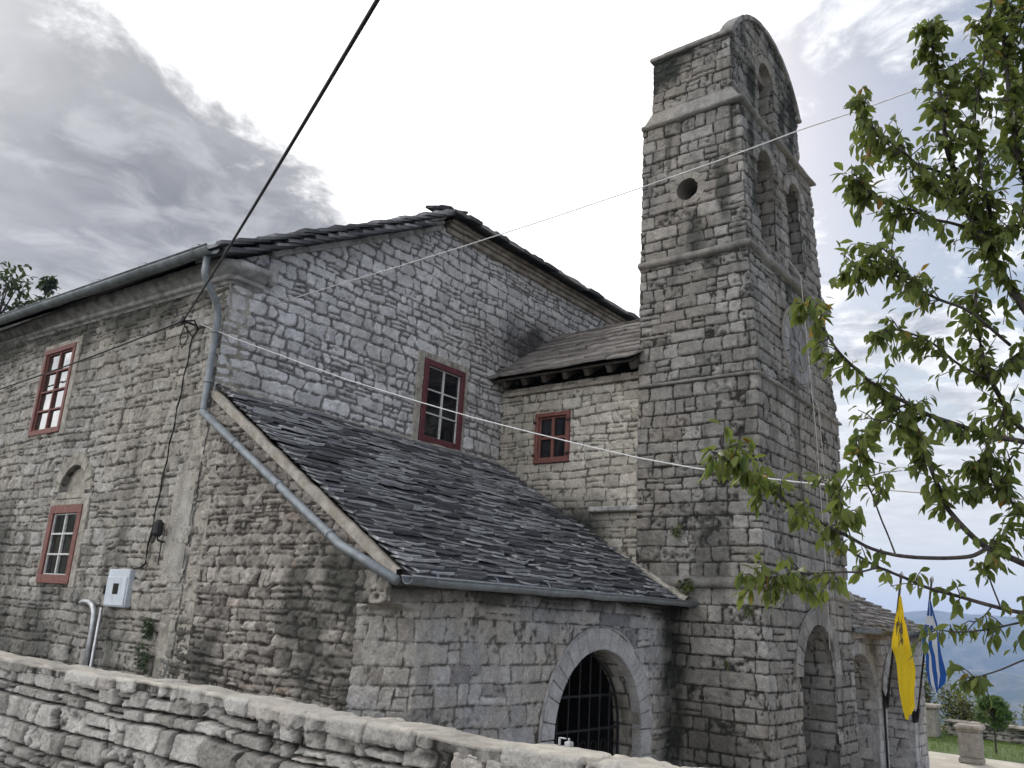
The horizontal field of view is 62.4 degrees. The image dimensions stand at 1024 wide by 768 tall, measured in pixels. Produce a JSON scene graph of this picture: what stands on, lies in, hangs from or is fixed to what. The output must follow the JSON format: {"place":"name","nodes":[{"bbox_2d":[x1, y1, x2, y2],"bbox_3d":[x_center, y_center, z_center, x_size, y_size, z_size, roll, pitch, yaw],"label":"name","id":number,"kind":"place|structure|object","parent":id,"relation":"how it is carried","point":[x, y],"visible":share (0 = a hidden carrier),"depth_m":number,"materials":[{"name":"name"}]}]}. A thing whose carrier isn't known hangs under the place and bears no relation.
{"place":"outdoors","nodes":[
{"label":"outdoors","id":0,"kind":"place"},
{"bbox_2d":[0,0,1023,616],"label":"sky","id":1,"kind":"structure","parent":0,"point":[133,133],"materials":[{"name":"white"}]},
{"bbox_2d":[904,610,1023,674],"bbox_3d":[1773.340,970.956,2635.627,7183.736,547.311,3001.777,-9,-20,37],"label":"mountain","id":2,"kind":"structure","parent":0,"point":[972,655],"depth_m":3221.63,"materials":[{"name":"blue"}]},
{"bbox_2d":[923,668,1023,725],"bbox_3d":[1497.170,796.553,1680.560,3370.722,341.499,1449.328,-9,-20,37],"label":"hills","id":3,"kind":"structure","parent":0,"point":[1009,688],"depth_m":2205.58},
{"bbox_2d":[928,751,1023,767],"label":"path","id":4,"kind":"structure","parent":0,"point":[940,760],"depth_m":20.94,"materials":[{"name":"beige concrete"}]},
{"bbox_2d":[848,591,940,767],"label":"arcade porch","id":5,"kind":"object","parent":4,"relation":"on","point":[891,736],"visible":0.38,"depth_m":17.26,"materials":[{"name":"stone"}]},
{"bbox_2d":[885,571,915,719],"bbox_3d":[7.635,5.120,16.562,0.607,2.722,1.711,-1,-16,14],"label":"flag","id":6,"kind":"object","parent":5,"relation":"attached to","point":[902,653],"visible":0.98,"depth_m":16.32,"materials":[{"name":"yellow fabric"}]},
{"bbox_2d":[912,576,945,722],"bbox_3d":[8.889,5.767,18.265,0.729,3.072,1.701,-6,-18,29],"label":"flag","id":7,"kind":"object","parent":5,"relation":"attached to","point":[936,671],"visible":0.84,"depth_m":18.14,"materials":[{"name":"blue fabric"}]},
{"bbox_2d":[953,723,985,765],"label":"stone pillar","id":8,"kind":"structure","parent":4,"relation":"on","point":[970,744],"depth_m":20.83,"materials":[{"name":"grey stone"}]},
{"bbox_3d":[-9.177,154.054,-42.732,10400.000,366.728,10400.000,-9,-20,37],"label":"ground","id":9,"kind":"structure","parent":0,"visible":0},
{"bbox_2d":[0,261,44,314],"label":"leafy tree","id":10,"kind":"object","parent":9,"relation":"on","point":[14,286],"visible":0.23,"depth_m":46.37,"materials":[{"name":"green plant"}]},
{"bbox_2d":[32,275,60,301],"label":"leafy tree","id":11,"kind":"object","parent":9,"relation":"on","point":[47,286],"visible":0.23,"depth_m":50.61,"materials":[{"name":"green plant"}]},
{"bbox_2d":[0,205,644,679],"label":"church","id":12,"kind":"structure","parent":9,"relation":"on","point":[500,329],"depth_m":13.66,"materials":[{"name":"grey stone"}]},
{"bbox_2d":[27,342,76,436],"bbox_3d":[-7.823,0.115,14.478,1.140,1.550,0.135,-9,-20,37],"label":"window","id":13,"kind":"structure","parent":12,"relation":"in","point":[50,399],"depth_m":14.52,"materials":[{"name":"red paint"}]},
{"bbox_2d":[36,504,82,583],"bbox_3d":[-6.878,2.452,12.942,1.040,1.180,0.135,-9,-20,37],"label":"window","id":14,"kind":"structure","parent":12,"relation":"in","point":[63,524],"depth_m":12.96,"materials":[{"name":"red paint"}]},
{"bbox_2d":[78,599,102,666],"bbox_3d":[-5.942,4.315,11.444,0.612,2.725,0.084,-9,-20,37],"label":"conduit pipe","id":15,"kind":"object","parent":12,"relation":"attached to","point":[92,632],"visible":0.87,"depth_m":11.56,"materials":[{"name":"metal"}]},
{"bbox_2d":[102,569,134,607],"bbox_3d":[-5.354,2.775,11.492,0.585,0.500,0.120,-9,-20,37],"label":"meter box","id":16,"kind":"object","parent":12,"relation":"attached to","point":[117,591],"visible":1,"depth_m":11.39,"materials":[{"name":"grey metal"}]},
{"bbox_2d":[103,576,127,605],"bbox_3d":[-5.372,2.802,11.443,0.520,0.380,0.013,-9,-20,37],"label":"door","id":17,"kind":"structure","parent":16,"relation":"in","point":[117,599],"depth_m":11.42,"materials":[{"name":"white metal"}]},
{"bbox_2d":[112,583,118,593],"bbox_3d":[-5.368,2.770,11.438,0.140,0.140,0.005,-9,-20,37],"label":"viewing window","id":18,"kind":"structure","parent":16,"relation":"in","point":[115,586],"depth_m":11.43,"materials":[{"name":"black glass"}]},
{"bbox_2d":[132,643,151,673],"bbox_3d":[-4.689,3.474,10.690,0.399,0.377,0.167,-9,-20,37],"label":"creeper","id":19,"kind":"object","parent":12,"relation":"attached to","point":[144,654],"visible":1,"depth_m":10.69,"materials":[{"name":"green plant"}]},
{"bbox_2d":[139,616,154,640],"bbox_3d":[-4.659,3.140,10.782,0.351,0.329,0.137,-9,-20,37],"label":"creeper","id":20,"kind":"object","parent":12,"relation":"attached to","point":[149,628],"visible":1,"depth_m":10.76,"materials":[{"name":"green plant"}]},
{"bbox_2d":[152,519,163,565],"bbox_3d":[-4.620,2.070,11.041,0.143,0.580,0.204,-9,-20,37],"label":"wall lamp","id":21,"kind":"object","parent":12,"relation":"attached to","point":[158,527],"visible":1,"depth_m":11.02,"materials":[{"name":"black metal"}]},
{"bbox_2d":[132,320,198,569],"bbox_3d":[-4.798,0.785,11.588,0.640,3.448,0.195,-9,-20,37],"label":"drop cable","id":22,"kind":"object","parent":12,"relation":"attached to","point":[150,536],"visible":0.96,"depth_m":11.61,"materials":[{"name":"black rubber"}]},
{"bbox_2d":[180,316,194,336],"bbox_3d":[-4.577,-0.800,11.916,0.090,0.276,0.248,-9,-20,37],"label":"cable insulator","id":23,"kind":"object","parent":12,"relation":"attached to","point":[184,322],"visible":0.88,"depth_m":11.88,"materials":[{"name":"black metal"}]},
{"bbox_2d":[0,321,179,389],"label":"wall cable","id":24,"kind":"object","parent":23,"relation":"attached to","point":[95,354],"depth_m":13.31,"materials":[{"name":"black rubber"}]},
{"bbox_2d":[179,326,188,348],"bbox_3d":[-4.637,-0.664,11.919,0.205,0.331,0.056,-9,-20,37],"label":"cable loop","id":25,"kind":"object","parent":23,"relation":"hanging from","point":[181,334],"visible":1,"depth_m":11.89,"materials":[{"name":"black rubber"}]},
{"bbox_2d":[182,0,379,320],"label":"overhead cable","id":26,"kind":"object","parent":23,"relation":"attached to","point":[372,8],"visible":1,"depth_m":5.49,"materials":[{"name":"black rubber"}]},
{"bbox_2d":[199,256,400,584],"bbox_3d":[-2.669,0.126,9.882,4.024,4.234,0.460,-9,-20,37],"label":"downpipe","id":27,"kind":"object","parent":12,"relation":"attached to","point":[318,523],"visible":1,"depth_m":10.08,"materials":[{"name":"metal"}]},
{"bbox_2d":[418,358,465,450],"bbox_3d":[-1.253,0.380,14.867,0.145,1.460,1.050,-9,-20,37],"label":"window","id":28,"kind":"structure","parent":12,"relation":"in","point":[443,386],"depth_m":14.87,"materials":[{"name":"red paint"}]},
{"bbox_2d":[532,410,570,463],"bbox_3d":[0.739,0.971,15.278,0.800,0.930,0.175,-9,-20,37],"label":"window","id":29,"kind":"structure","parent":12,"relation":"in","point":[553,424],"depth_m":15.29,"materials":[{"name":"red paint"}]},
{"bbox_2d":[200,324,1023,499],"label":"white wire","id":30,"kind":"object","parent":12,"relation":"attached to","point":[562,439],"visible":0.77,"depth_m":7.32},
{"bbox_2d":[272,63,986,304],"bbox_3d":[0.660,-2.025,9.416,10.066,0.707,0.013,-8,-19,35],"label":"roof wire","id":31,"kind":"object","parent":12,"relation":"attached to","point":[619,194],"visible":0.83,"depth_m":8.99,"materials":[{"name":"grey metal"}]},
{"bbox_2d":[0,650,703,767],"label":"drystone wall","id":32,"kind":"structure","parent":9,"relation":"on","point":[53,714],"depth_m":6.36,"materials":[{"name":"stone"}]},
{"bbox_2d":[558,737,572,746],"bbox_3d":[0.304,2.075,4.829,0.090,0.100,0.040,-9,-20,37],"label":"steel stub","id":33,"kind":"object","parent":32,"relation":"on","point":[568,743],"visible":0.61,"depth_m":4.82,"materials":[{"name":"silver metal"}]},
{"bbox_2d":[168,384,698,762],"bbox_3d":[2.434,4.407,15.386,4.167,5.612,16.370,-9,-20,37],"label":"lean to porch","id":34,"kind":"object","parent":9,"relation":"on","point":[506,609],"visible":0.86,"depth_m":10.04,"materials":[{"name":"stone"}]},
{"bbox_2d":[636,14,860,767],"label":"bell tower","id":35,"kind":"structure","parent":9,"relation":"on","point":[723,342],"depth_m":13.84,"materials":[{"name":"stone"}]},
{"bbox_2d":[669,523,682,537],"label":"wall plant","id":36,"kind":"object","parent":35,"relation":"attached to","point":[678,531],"depth_m":13.10,"materials":[{"name":"green plant"}]},
{"bbox_2d":[677,576,694,595],"bbox_3d":[2.618,3.060,12.749,0.279,0.302,0.166,-9,-20,37],"label":"wall plant","id":37,"kind":"object","parent":35,"relation":"attached to","point":[685,588],"depth_m":12.74,"materials":[{"name":"green plant"}]},
{"bbox_2d":[720,660,729,670],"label":"wall plant","id":38,"kind":"object","parent":35,"relation":"attached to","point":[727,665],"depth_m":12.12,"materials":[{"name":"green plant"}]},
{"bbox_2d":[741,604,754,619],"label":"wall plant","id":39,"kind":"object","parent":35,"relation":"attached to","point":[749,610],"depth_m":12.09,"materials":[{"name":"green plant"}]},
{"bbox_2d":[787,258,829,650],"bbox_3d":[4.931,0.971,13.971,0.573,6.554,0.157,9,-16,-18],"label":"bell rope","id":40,"kind":"object","parent":35,"relation":"hanging from","point":[817,448],"visible":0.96,"depth_m":14.03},
{"bbox_2d":[808,387,835,624],"bbox_3d":[5.200,1.964,14.210,0.289,4.002,0.057,-1,-16,15],"label":"bell rope","id":41,"kind":"object","parent":35,"relation":"hanging from","point":[826,494],"visible":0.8,"depth_m":14.31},
{"bbox_2d":[697,0,1023,708],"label":"fruit tree","id":42,"kind":"object","parent":9,"relation":"on","point":[986,232],"visible":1,"depth_m":4.77,"materials":[{"name":"green plant"}]},
{"bbox_2d":[923,660,950,729],"bbox_3d":[13.682,10.491,28.141,1.505,2.582,1.707,2,-16,6],"label":"scrub plant","id":43,"kind":"object","parent":9,"relation":"on","point":[928,698],"visible":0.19,"depth_m":28.06,"materials":[{"name":"green plant"}]},
{"bbox_2d":[932,680,975,731],"bbox_3d":[14.660,10.769,27.960,1.546,1.834,1.591,6,-16,-8],"label":"scrub plant","id":44,"kind":"object","parent":9,"relation":"on","point":[959,707],"visible":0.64,"depth_m":27.84,"materials":[{"name":"green plant"}]},
{"bbox_2d":[928,729,1023,762],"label":"grass","id":45,"kind":"structure","parent":9,"relation":"on","point":[944,742],"depth_m":23.86,"materials":[{"name":"green plant"}]},
{"bbox_2d":[925,703,941,737],"bbox_3d":[12.913,10.539,26.546,1.010,0.970,0.810,-9,-20,37],"label":"stone post","id":46,"kind":"object","parent":45,"relation":"on","point":[933,720],"visible":0.4,"depth_m":26.15,"materials":[{"name":"grey stone"}]},
{"bbox_2d":[944,719,1023,743],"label":"terrace wall","id":47,"kind":"structure","parent":45,"relation":"on","point":[1013,733],"depth_m":26.02,"materials":[{"name":"stone"}]},
{"bbox_2d":[960,698,991,721],"bbox_3d":[15.326,10.900,27.282,1.511,1.494,1.158,5,-16,-7],"label":"scrub plant","id":48,"kind":"object","parent":9,"relation":"on","point":[986,713],"visible":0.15,"depth_m":27.45,"materials":[{"name":"green plant"}]},
{"bbox_2d":[953,689,1020,725],"bbox_3d":[17.200,12.275,30.654,2.281,2.174,1.960,-1,-16,15],"label":"scrub plant","id":49,"kind":"object","parent":9,"relation":"on","point":[1013,716],"visible":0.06,"depth_m":30.24,"materials":[{"name":"green plant"}]},
{"bbox_2d":[973,693,1013,753],"bbox_3d":[13.154,9.506,22.980,1.008,2.083,0.953,-9,-20,37],"label":"standard shrub","id":50,"kind":"object","parent":9,"relation":"on","point":[998,713],"visible":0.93,"depth_m":22.98,"materials":[{"name":"green plant"}]},
{"bbox_2d":[1019,702,1023,725],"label":"scrub plant","id":51,"kind":"object","parent":9,"relation":"on","point":[1022,716],"visible":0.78,"depth_m":27.36,"materials":[{"name":"green plant"}]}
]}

